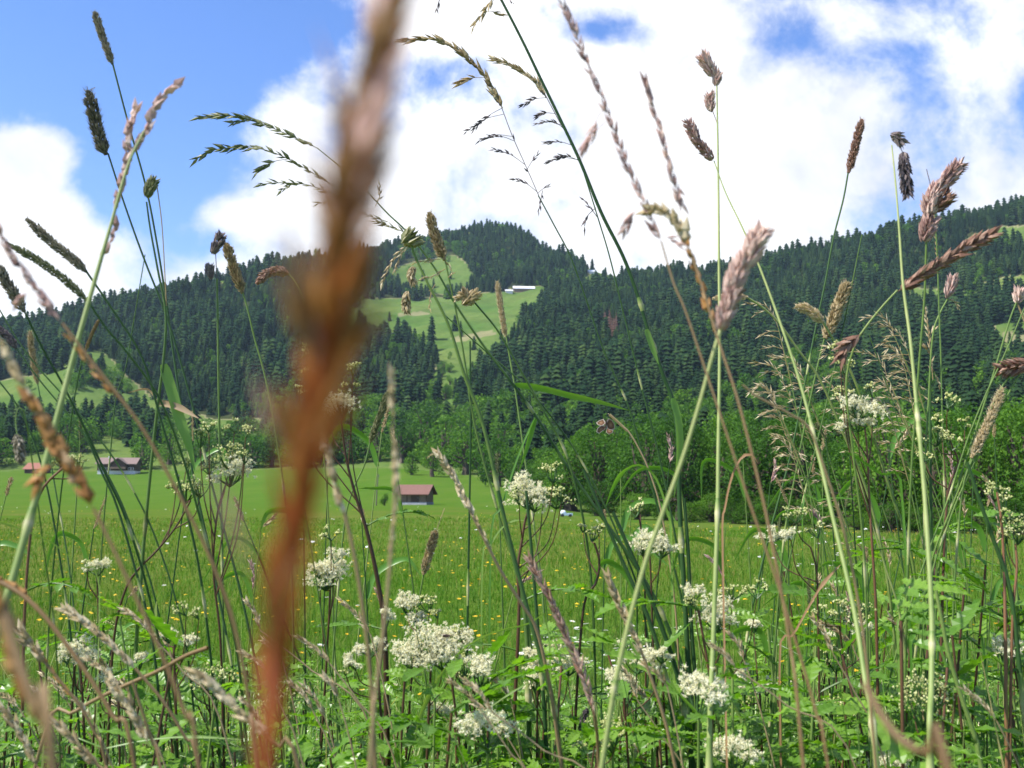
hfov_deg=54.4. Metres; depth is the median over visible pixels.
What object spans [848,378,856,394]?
spruce tree
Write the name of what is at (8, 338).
timothy grass
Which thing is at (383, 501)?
bush
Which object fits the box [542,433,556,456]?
spruce tree
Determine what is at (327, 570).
meadowsweet
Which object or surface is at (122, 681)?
rye grass
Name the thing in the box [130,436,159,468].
broadleaf tree
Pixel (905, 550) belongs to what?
grass shoot
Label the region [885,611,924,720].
rye grass
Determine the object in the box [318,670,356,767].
rye grass
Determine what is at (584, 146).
meadow grass
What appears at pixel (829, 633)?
meadow shoot
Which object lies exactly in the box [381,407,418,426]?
broadleaf tree
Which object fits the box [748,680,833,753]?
meadow shoot
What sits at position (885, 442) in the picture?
meadow grass
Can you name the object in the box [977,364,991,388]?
spruce tree
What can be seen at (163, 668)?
dry stalk
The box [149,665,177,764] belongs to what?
meadow shoot
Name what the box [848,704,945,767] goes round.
meadow shoot
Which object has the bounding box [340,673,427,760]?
meadow shoot
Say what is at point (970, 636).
meadow grass
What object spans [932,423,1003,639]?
meadow grass
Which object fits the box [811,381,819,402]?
spruce tree
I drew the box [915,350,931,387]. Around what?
spruce tree
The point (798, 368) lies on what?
meadow grass
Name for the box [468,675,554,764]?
meadow shoot
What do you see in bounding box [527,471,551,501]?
bush
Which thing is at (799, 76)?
sky
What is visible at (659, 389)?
spruce tree
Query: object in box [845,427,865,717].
meadow grass
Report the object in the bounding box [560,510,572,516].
water cart
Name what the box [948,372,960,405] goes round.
spruce tree
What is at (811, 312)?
timothy grass
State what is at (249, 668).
meadow shoot
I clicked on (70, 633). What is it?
grass stalk
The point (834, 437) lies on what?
spruce tree
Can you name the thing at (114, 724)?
meadowsweet
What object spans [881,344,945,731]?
meadow grass
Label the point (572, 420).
spruce tree
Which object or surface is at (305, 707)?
meadow shoot
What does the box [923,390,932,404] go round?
spruce tree
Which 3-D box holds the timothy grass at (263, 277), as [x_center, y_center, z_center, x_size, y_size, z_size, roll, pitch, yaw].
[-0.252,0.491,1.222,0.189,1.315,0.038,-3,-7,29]
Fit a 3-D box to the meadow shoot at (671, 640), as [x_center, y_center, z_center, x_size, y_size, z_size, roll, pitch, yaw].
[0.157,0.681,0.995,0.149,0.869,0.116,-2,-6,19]
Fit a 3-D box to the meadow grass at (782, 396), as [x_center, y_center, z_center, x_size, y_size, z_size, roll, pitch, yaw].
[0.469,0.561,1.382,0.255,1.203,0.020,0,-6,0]
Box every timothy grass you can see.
[0,264,177,758]
[0,326,184,767]
[4,243,249,764]
[11,408,60,767]
[25,216,221,767]
[25,330,82,734]
[44,319,99,745]
[81,85,259,690]
[90,9,244,763]
[222,241,295,738]
[255,265,337,751]
[326,390,389,767]
[399,508,444,750]
[424,209,540,756]
[493,280,550,735]
[578,700,604,767]
[712,294,907,767]
[737,117,864,761]
[771,278,853,712]
[794,302,926,712]
[909,384,1006,697]
[919,307,942,767]
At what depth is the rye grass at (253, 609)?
0.93 m
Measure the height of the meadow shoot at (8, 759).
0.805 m
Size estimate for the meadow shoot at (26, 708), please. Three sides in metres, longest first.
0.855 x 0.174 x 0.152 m
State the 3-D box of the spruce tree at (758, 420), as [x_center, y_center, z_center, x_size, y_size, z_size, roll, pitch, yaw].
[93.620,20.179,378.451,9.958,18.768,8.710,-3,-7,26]
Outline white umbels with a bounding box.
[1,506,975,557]
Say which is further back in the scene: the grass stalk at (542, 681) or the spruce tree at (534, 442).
the spruce tree at (534, 442)
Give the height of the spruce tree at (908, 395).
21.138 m
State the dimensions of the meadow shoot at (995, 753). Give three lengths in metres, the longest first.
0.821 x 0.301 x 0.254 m
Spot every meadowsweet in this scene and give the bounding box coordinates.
[0,453,93,767]
[57,632,101,767]
[73,457,214,763]
[81,557,200,761]
[87,650,148,740]
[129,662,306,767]
[137,417,334,767]
[155,601,200,757]
[180,663,215,767]
[229,524,421,767]
[294,361,439,765]
[338,605,396,758]
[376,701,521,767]
[384,618,558,767]
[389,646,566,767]
[394,589,441,763]
[430,666,480,762]
[437,461,611,767]
[492,523,692,767]
[522,638,587,765]
[572,712,625,767]
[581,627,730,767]
[604,643,675,767]
[627,497,706,765]
[628,527,758,767]
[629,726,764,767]
[680,578,806,754]
[691,506,949,767]
[733,339,991,724]
[735,619,778,757]
[811,598,966,767]
[822,392,1023,767]
[851,480,1023,767]
[889,668,957,756]
[915,510,1023,767]
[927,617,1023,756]
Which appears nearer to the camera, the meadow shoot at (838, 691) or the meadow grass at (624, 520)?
the meadow shoot at (838, 691)
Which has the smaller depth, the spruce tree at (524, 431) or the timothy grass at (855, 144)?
the timothy grass at (855, 144)
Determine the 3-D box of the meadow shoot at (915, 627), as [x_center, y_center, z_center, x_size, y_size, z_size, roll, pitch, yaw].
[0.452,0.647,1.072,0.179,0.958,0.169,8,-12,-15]
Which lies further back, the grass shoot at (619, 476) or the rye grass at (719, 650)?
the grass shoot at (619, 476)
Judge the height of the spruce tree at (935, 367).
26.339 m
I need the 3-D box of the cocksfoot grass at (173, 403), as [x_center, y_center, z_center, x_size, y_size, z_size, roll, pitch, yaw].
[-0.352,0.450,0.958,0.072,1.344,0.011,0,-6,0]
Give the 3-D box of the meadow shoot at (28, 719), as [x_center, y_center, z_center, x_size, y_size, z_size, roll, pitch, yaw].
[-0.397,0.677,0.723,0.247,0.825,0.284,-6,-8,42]
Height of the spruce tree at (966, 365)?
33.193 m
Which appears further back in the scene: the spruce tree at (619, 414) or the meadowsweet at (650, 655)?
the spruce tree at (619, 414)
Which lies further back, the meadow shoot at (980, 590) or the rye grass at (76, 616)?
the meadow shoot at (980, 590)
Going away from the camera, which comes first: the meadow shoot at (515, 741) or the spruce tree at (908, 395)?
the meadow shoot at (515, 741)
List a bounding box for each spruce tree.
[0,413,13,438]
[0,423,15,455]
[12,413,28,449]
[24,413,37,449]
[131,423,146,452]
[149,423,161,455]
[236,416,245,433]
[337,423,352,460]
[388,413,400,432]
[478,429,486,449]
[480,415,493,442]
[495,411,506,430]
[505,437,514,449]
[507,410,517,432]
[513,417,524,447]
[518,445,534,487]
[519,428,527,448]
[523,414,532,432]
[525,421,544,448]
[530,433,540,457]
[539,423,547,435]
[542,429,554,451]
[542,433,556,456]
[548,409,559,428]
[552,429,568,450]
[555,404,566,424]
[555,421,568,444]
[562,406,567,420]
[564,425,571,446]
[566,409,577,427]
[567,425,575,438]
[571,422,578,435]
[574,417,584,437]
[576,401,582,417]
[576,401,590,427]
[584,415,599,439]
[586,393,594,416]
[593,405,600,422]
[595,410,605,435]
[599,395,608,413]
[605,399,616,419]
[611,396,618,405]
[611,418,625,446]
[614,408,624,418]
[621,392,632,418]
[622,411,629,424]
[627,407,638,419]
[635,391,642,405]
[637,413,646,434]
[639,394,650,413]
[644,377,654,405]
[650,390,665,414]
[652,384,666,411]
[654,412,666,437]
[659,415,670,435]
[684,416,700,444]
[688,389,696,409]
[697,386,707,405]
[697,406,710,435]
[707,415,716,437]
[713,394,728,417]
[732,389,738,411]
[733,386,747,415]
[746,397,754,411]
[753,413,762,434]
[756,394,764,416]
[759,378,768,392]
[760,408,777,433]
[762,391,776,419]
[765,380,777,405]
[772,378,780,394]
[776,405,785,416]
[786,400,795,413]
[788,375,800,395]
[792,391,805,415]
[792,395,807,418]
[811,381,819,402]
[814,383,826,402]
[827,410,836,424]
[828,423,842,441]
[832,378,843,406]
[839,385,855,418]
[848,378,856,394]
[865,376,875,396]
[873,405,890,432]
[875,371,890,394]
[890,356,904,386]
[891,400,902,423]
[895,387,903,401]
[899,377,909,393]
[901,350,912,391]
[903,386,914,415]
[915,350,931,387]
[916,373,927,389]
[920,404,926,429]
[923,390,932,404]
[931,359,942,385]
[932,380,949,410]
[932,397,944,418]
[942,344,961,391]
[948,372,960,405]
[955,348,978,391]
[958,375,974,406]
[958,380,973,410]
[959,373,964,391]
[959,393,966,410]
[962,389,983,424]
[975,395,986,422]
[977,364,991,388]
[977,388,985,402]
[981,377,987,389]
[983,379,1000,404]
[983,395,992,418]
[990,367,999,380]
[997,374,1009,389]
[1007,385,1023,421]
[1013,379,1023,397]
[1018,373,1023,382]
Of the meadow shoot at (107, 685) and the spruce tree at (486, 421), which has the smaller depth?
the meadow shoot at (107, 685)
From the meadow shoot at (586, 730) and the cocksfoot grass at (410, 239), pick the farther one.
the cocksfoot grass at (410, 239)
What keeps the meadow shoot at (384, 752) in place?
on the ground at (258, 500)
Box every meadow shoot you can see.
[0,639,109,767]
[0,672,33,767]
[0,678,14,693]
[0,708,70,740]
[0,730,58,752]
[0,735,33,758]
[1,675,38,747]
[1,701,67,765]
[1,738,41,756]
[5,706,79,764]
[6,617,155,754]
[6,755,29,761]
[8,625,146,767]
[8,677,41,766]
[9,628,153,767]
[10,628,143,766]
[16,612,120,753]
[17,638,82,715]
[24,713,41,766]
[41,656,103,759]
[44,647,161,767]
[48,681,129,737]
[58,637,212,767]
[70,733,142,752]
[74,599,152,760]
[78,692,113,758]
[80,637,119,765]
[83,687,109,767]
[88,610,200,766]
[97,596,221,767]
[101,654,226,765]
[113,636,144,744]
[121,722,171,763]
[123,690,257,766]
[127,744,174,760]
[128,645,176,765]
[128,673,145,766]
[128,763,170,767]
[140,699,236,766]
[143,690,277,760]
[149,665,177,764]
[150,661,253,751]
[163,758,180,767]
[164,721,200,761]
[165,667,257,764]
[186,687,232,764]
[189,731,251,755]
[196,660,244,732]
[203,659,314,750]
[203,666,250,751]
[206,659,329,767]
[225,750,252,765]
[228,643,291,716]
[231,677,392,767]
[235,764,253,767]
[236,687,351,767]
[240,705,324,760]
[276,643,342,755]
[276,693,383,763]
[276,708,347,753]
[282,712,328,762]
[282,719,313,762]
[282,720,352,749]
[283,676,329,736]
[284,695,356,764]
[285,696,317,766]
[296,672,381,745]
[297,652,315,738]
[307,731,380,767]
[308,694,352,753]
[318,680,368,763]
[318,731,451,767]
[322,681,368,750]
[323,662,436,746]
[324,662,403,757]
[329,713,364,748]
[329,716,370,767]
[335,648,358,728]
[339,720,387,767]
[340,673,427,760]
[341,667,528,767]
[359,700,404,763]
[367,681,418,743]
[378,714,408,738]
[379,737,389,765]
[389,682,401,763]
[390,649,523,767]
[394,667,442,767]
[395,695,464,764]
[399,706,412,760]
[411,713,458,763]
[419,700,478,765]
[420,685,587,767]
[430,723,445,761]
[435,702,450,761]
[436,629,510,747]
[442,714,541,767]
[445,658,503,767]
[445,663,561,767]
[455,621,624,767]
[466,669,508,764]
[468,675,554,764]
[475,680,555,767]
[491,669,622,762]
[492,714,524,736]
[500,666,573,758]
[503,679,561,767]
[504,705,594,767]
[531,626,695,767]
[533,694,621,767]
[539,637,656,765]
[539,682,677,767]
[544,716,625,767]
[552,677,608,767]
[552,686,579,757]
[561,657,649,750]
[561,685,599,767]
[562,674,585,752]
[564,683,624,767]
[566,698,715,767]
[567,665,633,754]
[581,723,596,767]
[583,726,662,767]
[594,596,823,767]
[596,632,650,725]
[611,746,651,767]
[613,623,702,765]
[617,679,670,767]
[618,662,825,767]
[622,741,696,763]
[649,626,804,767]
[651,724,752,767]
[661,672,787,765]
[674,618,796,746]
[679,734,736,767]
[684,712,714,743]
[697,621,749,751]
[698,632,867,767]
[700,691,792,767]
[702,668,829,736]
[704,633,848,767]
[707,607,898,767]
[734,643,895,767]
[734,732,762,744]
[737,660,862,767]
[741,575,916,767]
[741,618,850,754]
[747,621,779,767]
[747,646,817,741]
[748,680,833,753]
[755,729,820,767]
[761,547,865,766]
[772,577,981,767]
[772,650,861,741]
[773,693,863,767]
[775,549,937,759]
[776,690,865,763]
[791,644,833,762]
[800,628,854,716]
[810,669,854,719]
[811,600,1001,767]
[811,605,872,767]
[814,616,874,767]
[814,646,836,767]
[817,621,865,767]
[820,581,884,764]
[823,716,856,767]
[837,589,893,767]
[841,697,925,767]
[844,535,1023,767]
[847,713,889,766]
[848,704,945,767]
[854,520,1022,767]
[857,595,898,762]
[858,712,926,767]
[861,596,945,766]
[867,712,906,767]
[879,544,928,711]
[880,765,900,767]
[885,613,928,765]
[891,509,1023,742]
[891,537,974,767]
[910,573,996,760]
[914,610,1023,767]
[922,598,1023,767]
[937,672,1022,763]
[938,551,1023,765]
[940,572,1021,725]
[941,663,1023,766]
[944,666,1023,760]
[948,565,1016,724]
[952,536,1023,767]
[953,677,980,742]
[956,585,1023,734]
[961,657,1015,755]
[974,746,1023,764]
[975,579,1022,767]
[989,571,1021,761]
[989,704,1019,763]
[991,651,1023,767]
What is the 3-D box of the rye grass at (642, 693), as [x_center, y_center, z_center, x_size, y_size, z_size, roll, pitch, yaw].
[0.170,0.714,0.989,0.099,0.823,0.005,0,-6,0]
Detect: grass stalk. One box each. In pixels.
[0,310,197,739]
[0,382,82,767]
[85,433,165,763]
[93,255,144,714]
[119,619,135,756]
[446,316,658,727]
[464,341,471,766]
[496,490,563,767]
[525,491,549,766]
[582,469,680,767]
[612,511,695,767]
[683,498,703,767]
[767,234,861,760]
[855,460,909,739]
[869,334,936,709]
[878,309,1023,740]
[910,373,1020,764]
[933,283,1023,746]
[934,590,983,767]
[966,462,1023,727]
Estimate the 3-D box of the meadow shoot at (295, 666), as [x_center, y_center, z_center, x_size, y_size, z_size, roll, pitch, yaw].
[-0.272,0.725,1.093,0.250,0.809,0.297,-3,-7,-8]
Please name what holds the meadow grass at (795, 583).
on the ground at (258, 500)
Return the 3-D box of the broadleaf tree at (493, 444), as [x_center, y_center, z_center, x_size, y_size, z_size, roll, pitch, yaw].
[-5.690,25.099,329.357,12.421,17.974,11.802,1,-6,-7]
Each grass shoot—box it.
[0,521,99,767]
[63,735,240,767]
[138,602,156,766]
[415,613,552,767]
[439,684,526,767]
[480,519,523,742]
[488,417,536,767]
[606,464,675,754]
[721,454,757,767]
[726,685,744,767]
[778,565,839,767]
[802,494,852,767]
[842,449,916,765]
[896,608,911,729]
[903,632,993,767]
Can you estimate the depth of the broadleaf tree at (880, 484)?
122.30 m
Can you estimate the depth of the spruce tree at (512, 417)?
545.74 m
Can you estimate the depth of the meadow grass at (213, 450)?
1.40 m
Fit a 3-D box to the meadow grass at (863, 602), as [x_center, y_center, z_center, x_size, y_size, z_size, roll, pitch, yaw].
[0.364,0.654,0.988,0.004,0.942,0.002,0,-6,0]
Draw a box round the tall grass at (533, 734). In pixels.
[0,597,1023,767]
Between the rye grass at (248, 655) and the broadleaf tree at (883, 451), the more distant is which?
the broadleaf tree at (883, 451)
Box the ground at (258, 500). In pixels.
[0,222,1023,765]
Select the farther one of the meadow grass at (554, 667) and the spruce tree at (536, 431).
the spruce tree at (536, 431)
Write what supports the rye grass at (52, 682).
on the ground at (258, 500)
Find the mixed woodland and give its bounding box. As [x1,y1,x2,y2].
[0,213,1022,501]
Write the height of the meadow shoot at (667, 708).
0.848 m
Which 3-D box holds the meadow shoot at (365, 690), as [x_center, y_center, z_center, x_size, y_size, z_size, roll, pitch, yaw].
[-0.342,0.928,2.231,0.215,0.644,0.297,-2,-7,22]
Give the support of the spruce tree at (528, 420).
on the ground at (258, 500)
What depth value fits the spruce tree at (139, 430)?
553.13 m
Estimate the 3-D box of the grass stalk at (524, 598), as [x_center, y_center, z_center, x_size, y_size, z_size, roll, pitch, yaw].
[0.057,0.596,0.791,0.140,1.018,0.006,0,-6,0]
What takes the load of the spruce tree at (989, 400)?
on the ground at (258, 500)
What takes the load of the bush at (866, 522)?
on the ground at (258, 500)
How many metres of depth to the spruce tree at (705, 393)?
551.53 m
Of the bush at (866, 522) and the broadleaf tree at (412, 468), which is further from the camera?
the broadleaf tree at (412, 468)
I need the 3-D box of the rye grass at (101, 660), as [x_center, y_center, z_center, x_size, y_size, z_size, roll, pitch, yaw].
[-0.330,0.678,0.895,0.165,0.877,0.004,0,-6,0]
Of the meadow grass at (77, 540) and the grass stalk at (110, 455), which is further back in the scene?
the meadow grass at (77, 540)
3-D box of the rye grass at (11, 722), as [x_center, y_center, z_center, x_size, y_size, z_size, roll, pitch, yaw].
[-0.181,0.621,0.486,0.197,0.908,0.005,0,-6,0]
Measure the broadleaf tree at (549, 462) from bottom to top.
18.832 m
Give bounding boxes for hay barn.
[397,485,437,504]
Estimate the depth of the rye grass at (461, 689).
0.64 m
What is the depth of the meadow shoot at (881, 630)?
1.26 m
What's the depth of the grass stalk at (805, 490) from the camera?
1.09 m
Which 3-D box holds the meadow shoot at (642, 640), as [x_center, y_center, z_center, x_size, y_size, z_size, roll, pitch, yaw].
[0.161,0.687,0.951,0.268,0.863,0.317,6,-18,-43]
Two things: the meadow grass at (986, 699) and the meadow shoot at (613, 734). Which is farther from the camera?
the meadow grass at (986, 699)
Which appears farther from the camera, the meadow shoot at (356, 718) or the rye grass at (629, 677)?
the meadow shoot at (356, 718)
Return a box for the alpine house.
[512,286,534,291]
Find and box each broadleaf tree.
[0,416,24,441]
[0,421,27,439]
[0,437,16,464]
[49,439,78,468]
[57,412,90,451]
[63,416,101,451]
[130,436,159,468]
[155,425,183,464]
[158,414,180,449]
[182,427,205,461]
[193,427,218,466]
[202,426,234,451]
[226,416,251,439]
[231,428,275,467]
[231,437,256,462]
[239,415,264,438]
[258,432,284,466]
[265,420,288,437]
[274,438,315,462]
[332,430,372,463]
[352,407,375,431]
[353,411,391,461]
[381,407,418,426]
[387,420,418,462]
[391,416,440,460]
[403,450,418,474]
[409,400,443,428]
[418,440,446,476]
[425,411,465,465]
[433,412,473,436]
[443,424,481,474]
[448,409,481,429]
[465,438,505,480]
[476,433,512,485]
[488,420,523,448]
[505,455,532,483]
[525,463,543,488]
[526,446,557,476]
[531,457,554,498]
[535,432,607,511]
[536,437,593,483]
[556,426,641,512]
[570,416,636,504]
[603,416,675,515]
[605,410,669,510]
[633,424,712,507]
[642,414,720,520]
[684,411,753,507]
[690,430,756,519]
[714,407,779,504]
[720,417,812,523]
[746,413,841,516]
[747,410,849,524]
[797,405,874,516]
[801,437,886,526]
[836,404,932,530]
[840,430,912,508]
[873,411,966,520]
[894,406,997,531]
[915,401,998,511]
[934,412,1023,533]
[959,397,1023,512]
[971,396,1023,533]
[1011,480,1023,514]
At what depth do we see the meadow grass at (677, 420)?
1.10 m
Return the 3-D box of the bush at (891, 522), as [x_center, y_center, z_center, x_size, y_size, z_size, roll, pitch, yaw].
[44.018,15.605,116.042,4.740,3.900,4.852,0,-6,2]
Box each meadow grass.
[0,477,32,558]
[44,497,106,747]
[62,418,81,747]
[76,583,154,765]
[150,411,228,748]
[189,112,696,744]
[198,496,325,724]
[198,513,276,744]
[248,558,254,701]
[259,508,342,751]
[304,543,306,766]
[319,476,327,745]
[321,408,389,750]
[355,504,420,654]
[358,434,436,757]
[374,587,391,765]
[400,34,696,767]
[434,0,692,767]
[472,570,542,766]
[486,54,693,744]
[494,453,508,767]
[544,595,567,766]
[557,0,829,767]
[589,547,637,753]
[600,509,669,727]
[614,514,678,766]
[615,466,704,700]
[619,470,677,760]
[635,70,804,767]
[639,432,673,766]
[669,527,725,748]
[700,458,759,743]
[704,554,772,751]
[716,623,771,729]
[733,477,790,756]
[742,301,825,721]
[745,383,866,766]
[748,458,778,722]
[750,360,873,654]
[753,381,867,767]
[761,429,827,733]
[762,537,815,652]
[764,517,781,748]
[770,434,857,767]
[771,354,865,640]
[774,455,842,675]
[775,571,783,662]
[776,581,852,767]
[785,571,833,715]
[797,471,922,761]
[801,572,858,722]
[805,378,922,673]
[806,579,815,762]
[808,549,852,739]
[809,509,823,719]
[814,422,846,726]
[815,546,868,634]
[819,343,936,751]
[823,426,910,660]
[829,225,1004,767]
[830,590,896,654]
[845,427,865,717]
[845,476,854,690]
[845,590,849,767]
[851,349,974,725]
[858,523,906,766]
[859,311,985,756]
[862,562,868,767]
[868,396,945,716]
[873,376,997,747]
[878,322,967,762]
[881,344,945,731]
[881,536,921,765]
[885,414,936,688]
[904,575,949,657]
[914,492,969,733]
[920,542,928,672]
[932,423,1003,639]
[933,215,949,746]
[935,495,991,748]
[936,450,953,676]
[951,473,1022,664]
[955,549,995,767]
[963,458,974,762]
[982,520,1023,756]
[985,492,1023,619]
[986,616,987,767]
[1004,500,1005,757]
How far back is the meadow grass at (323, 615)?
1.30 m
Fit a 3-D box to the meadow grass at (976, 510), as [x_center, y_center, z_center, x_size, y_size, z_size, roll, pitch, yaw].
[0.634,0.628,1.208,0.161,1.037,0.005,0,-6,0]
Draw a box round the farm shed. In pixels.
[23,463,52,473]
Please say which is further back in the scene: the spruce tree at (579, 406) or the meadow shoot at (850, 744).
the spruce tree at (579, 406)
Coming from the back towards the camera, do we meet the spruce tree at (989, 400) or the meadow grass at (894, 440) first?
the spruce tree at (989, 400)
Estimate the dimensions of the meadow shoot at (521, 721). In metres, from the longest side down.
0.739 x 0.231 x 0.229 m
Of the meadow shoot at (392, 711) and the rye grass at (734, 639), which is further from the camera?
the meadow shoot at (392, 711)
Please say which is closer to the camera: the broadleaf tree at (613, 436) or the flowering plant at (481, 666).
the flowering plant at (481, 666)
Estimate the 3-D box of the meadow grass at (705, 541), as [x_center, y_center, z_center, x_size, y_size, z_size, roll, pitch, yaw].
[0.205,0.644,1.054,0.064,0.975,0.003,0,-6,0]
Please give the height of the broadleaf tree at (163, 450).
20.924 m
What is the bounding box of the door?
[411,495,418,501]
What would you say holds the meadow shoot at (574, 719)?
on the ground at (258, 500)
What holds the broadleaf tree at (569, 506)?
on the ground at (258, 500)
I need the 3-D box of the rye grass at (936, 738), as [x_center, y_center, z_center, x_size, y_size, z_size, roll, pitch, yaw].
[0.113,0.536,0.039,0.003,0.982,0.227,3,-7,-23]
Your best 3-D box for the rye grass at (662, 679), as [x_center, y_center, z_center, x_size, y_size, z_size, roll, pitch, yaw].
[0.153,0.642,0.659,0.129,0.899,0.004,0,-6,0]
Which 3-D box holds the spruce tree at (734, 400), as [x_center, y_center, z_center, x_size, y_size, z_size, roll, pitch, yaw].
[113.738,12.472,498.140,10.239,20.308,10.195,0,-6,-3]
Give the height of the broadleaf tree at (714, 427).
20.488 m
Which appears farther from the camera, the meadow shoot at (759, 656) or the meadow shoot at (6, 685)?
the meadow shoot at (759, 656)
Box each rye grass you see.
[0,76,185,639]
[0,224,255,743]
[0,339,200,767]
[0,576,136,767]
[0,589,58,767]
[0,691,44,753]
[0,701,38,767]
[15,618,107,767]
[33,684,63,760]
[38,670,110,765]
[53,716,106,767]
[55,602,195,760]
[57,686,113,767]
[79,654,166,767]
[82,643,127,767]
[105,670,161,767]
[111,699,161,749]
[115,678,186,767]
[117,606,234,767]
[117,674,150,765]
[150,621,192,767]
[183,667,300,767]
[235,649,304,767]
[237,695,259,721]
[242,597,383,763]
[263,636,305,765]
[288,678,335,757]
[295,634,396,767]
[298,677,336,755]
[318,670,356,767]
[319,433,377,767]
[335,596,399,767]
[367,363,400,767]
[427,446,563,767]
[445,675,524,767]
[460,677,583,767]
[469,703,525,767]
[485,676,523,758]
[522,550,599,767]
[601,567,676,767]
[621,665,684,767]
[637,684,659,760]
[638,659,683,767]
[706,640,855,767]
[725,630,775,767]
[742,384,877,767]
[807,611,886,767]
[819,619,859,663]
[861,682,952,767]
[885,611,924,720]
[957,684,1019,767]
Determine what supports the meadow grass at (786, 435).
on the ground at (258, 500)
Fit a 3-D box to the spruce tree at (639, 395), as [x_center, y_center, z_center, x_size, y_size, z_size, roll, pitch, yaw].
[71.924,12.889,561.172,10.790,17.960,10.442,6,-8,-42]
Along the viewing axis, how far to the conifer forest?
973.06 m
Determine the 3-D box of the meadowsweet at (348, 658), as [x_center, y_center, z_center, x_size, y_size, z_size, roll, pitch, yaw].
[-0.116,0.673,0.973,0.208,0.902,0.230,-3,-7,25]
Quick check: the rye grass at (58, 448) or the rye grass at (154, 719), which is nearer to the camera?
the rye grass at (58, 448)
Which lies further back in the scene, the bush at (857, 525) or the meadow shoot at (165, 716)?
the bush at (857, 525)
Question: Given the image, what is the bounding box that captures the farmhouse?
[95,456,142,473]
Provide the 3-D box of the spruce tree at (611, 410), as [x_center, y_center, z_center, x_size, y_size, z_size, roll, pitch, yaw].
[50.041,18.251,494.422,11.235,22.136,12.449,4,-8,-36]
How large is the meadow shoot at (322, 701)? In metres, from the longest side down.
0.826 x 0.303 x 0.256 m
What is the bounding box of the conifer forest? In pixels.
[0,194,1023,446]
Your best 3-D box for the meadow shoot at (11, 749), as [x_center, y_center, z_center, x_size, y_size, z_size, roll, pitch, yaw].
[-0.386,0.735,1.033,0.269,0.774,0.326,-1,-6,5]
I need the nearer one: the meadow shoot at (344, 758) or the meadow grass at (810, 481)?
the meadow shoot at (344, 758)
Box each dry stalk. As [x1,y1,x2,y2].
[33,646,208,767]
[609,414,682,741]
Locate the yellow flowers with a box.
[1,510,968,626]
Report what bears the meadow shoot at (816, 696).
on the ground at (258, 500)
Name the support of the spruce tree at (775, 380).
on the ground at (258, 500)
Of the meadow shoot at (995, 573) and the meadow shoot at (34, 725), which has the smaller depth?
the meadow shoot at (34, 725)
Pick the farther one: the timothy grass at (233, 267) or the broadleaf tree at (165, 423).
the broadleaf tree at (165, 423)
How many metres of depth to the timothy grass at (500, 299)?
1.40 m
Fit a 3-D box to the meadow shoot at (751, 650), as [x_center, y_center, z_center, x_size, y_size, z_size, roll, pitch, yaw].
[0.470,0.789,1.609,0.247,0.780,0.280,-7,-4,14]
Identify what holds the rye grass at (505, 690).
on the ground at (258, 500)
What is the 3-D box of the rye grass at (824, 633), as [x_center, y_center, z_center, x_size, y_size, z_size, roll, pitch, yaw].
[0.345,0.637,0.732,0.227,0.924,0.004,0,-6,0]
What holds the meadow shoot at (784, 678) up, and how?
on the ground at (258, 500)
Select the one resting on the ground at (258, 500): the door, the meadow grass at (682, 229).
the meadow grass at (682, 229)
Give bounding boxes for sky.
[0,0,1023,318]
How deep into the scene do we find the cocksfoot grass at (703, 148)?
0.77 m
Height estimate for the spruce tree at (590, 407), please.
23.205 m
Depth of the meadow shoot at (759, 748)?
1.07 m
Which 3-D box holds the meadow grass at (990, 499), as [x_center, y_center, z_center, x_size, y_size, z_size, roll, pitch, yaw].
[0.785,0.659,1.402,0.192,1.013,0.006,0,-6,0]
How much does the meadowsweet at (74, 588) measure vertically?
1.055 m
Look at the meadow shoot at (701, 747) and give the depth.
0.91 m
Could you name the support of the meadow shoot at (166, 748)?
on the ground at (258, 500)
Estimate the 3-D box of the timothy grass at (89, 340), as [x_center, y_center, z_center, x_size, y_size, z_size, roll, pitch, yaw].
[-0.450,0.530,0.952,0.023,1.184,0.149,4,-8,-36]
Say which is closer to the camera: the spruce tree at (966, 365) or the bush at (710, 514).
the bush at (710, 514)
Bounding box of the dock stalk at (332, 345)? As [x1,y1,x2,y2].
[201,0,426,767]
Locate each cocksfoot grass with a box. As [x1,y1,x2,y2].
[128,174,197,765]
[204,230,227,765]
[380,224,531,757]
[452,287,597,718]
[599,219,775,767]
[680,117,879,767]
[695,48,723,767]
[890,131,935,767]
[904,156,969,726]
[923,273,959,761]
[946,357,1023,749]
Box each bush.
[122,384,134,392]
[379,493,388,505]
[435,361,446,369]
[441,385,450,398]
[442,383,452,394]
[445,362,454,371]
[446,375,453,384]
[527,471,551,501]
[546,476,584,508]
[576,480,622,515]
[615,493,651,519]
[648,495,675,519]
[673,502,707,522]
[691,491,729,521]
[720,499,748,523]
[731,492,771,523]
[751,493,803,525]
[782,496,839,528]
[844,513,867,529]
[857,512,887,531]
[869,501,912,532]
[900,507,929,531]
[911,506,961,532]
[950,503,994,534]
[985,498,1023,534]
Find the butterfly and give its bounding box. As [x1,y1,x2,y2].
[596,415,614,433]
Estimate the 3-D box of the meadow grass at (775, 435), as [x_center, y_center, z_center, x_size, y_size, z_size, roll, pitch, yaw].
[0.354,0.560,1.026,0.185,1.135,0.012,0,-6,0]
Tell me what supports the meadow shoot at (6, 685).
on the ground at (258, 500)
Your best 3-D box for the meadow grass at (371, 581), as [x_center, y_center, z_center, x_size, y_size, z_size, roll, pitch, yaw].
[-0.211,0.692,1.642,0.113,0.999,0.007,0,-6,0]
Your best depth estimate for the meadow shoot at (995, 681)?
1.85 m

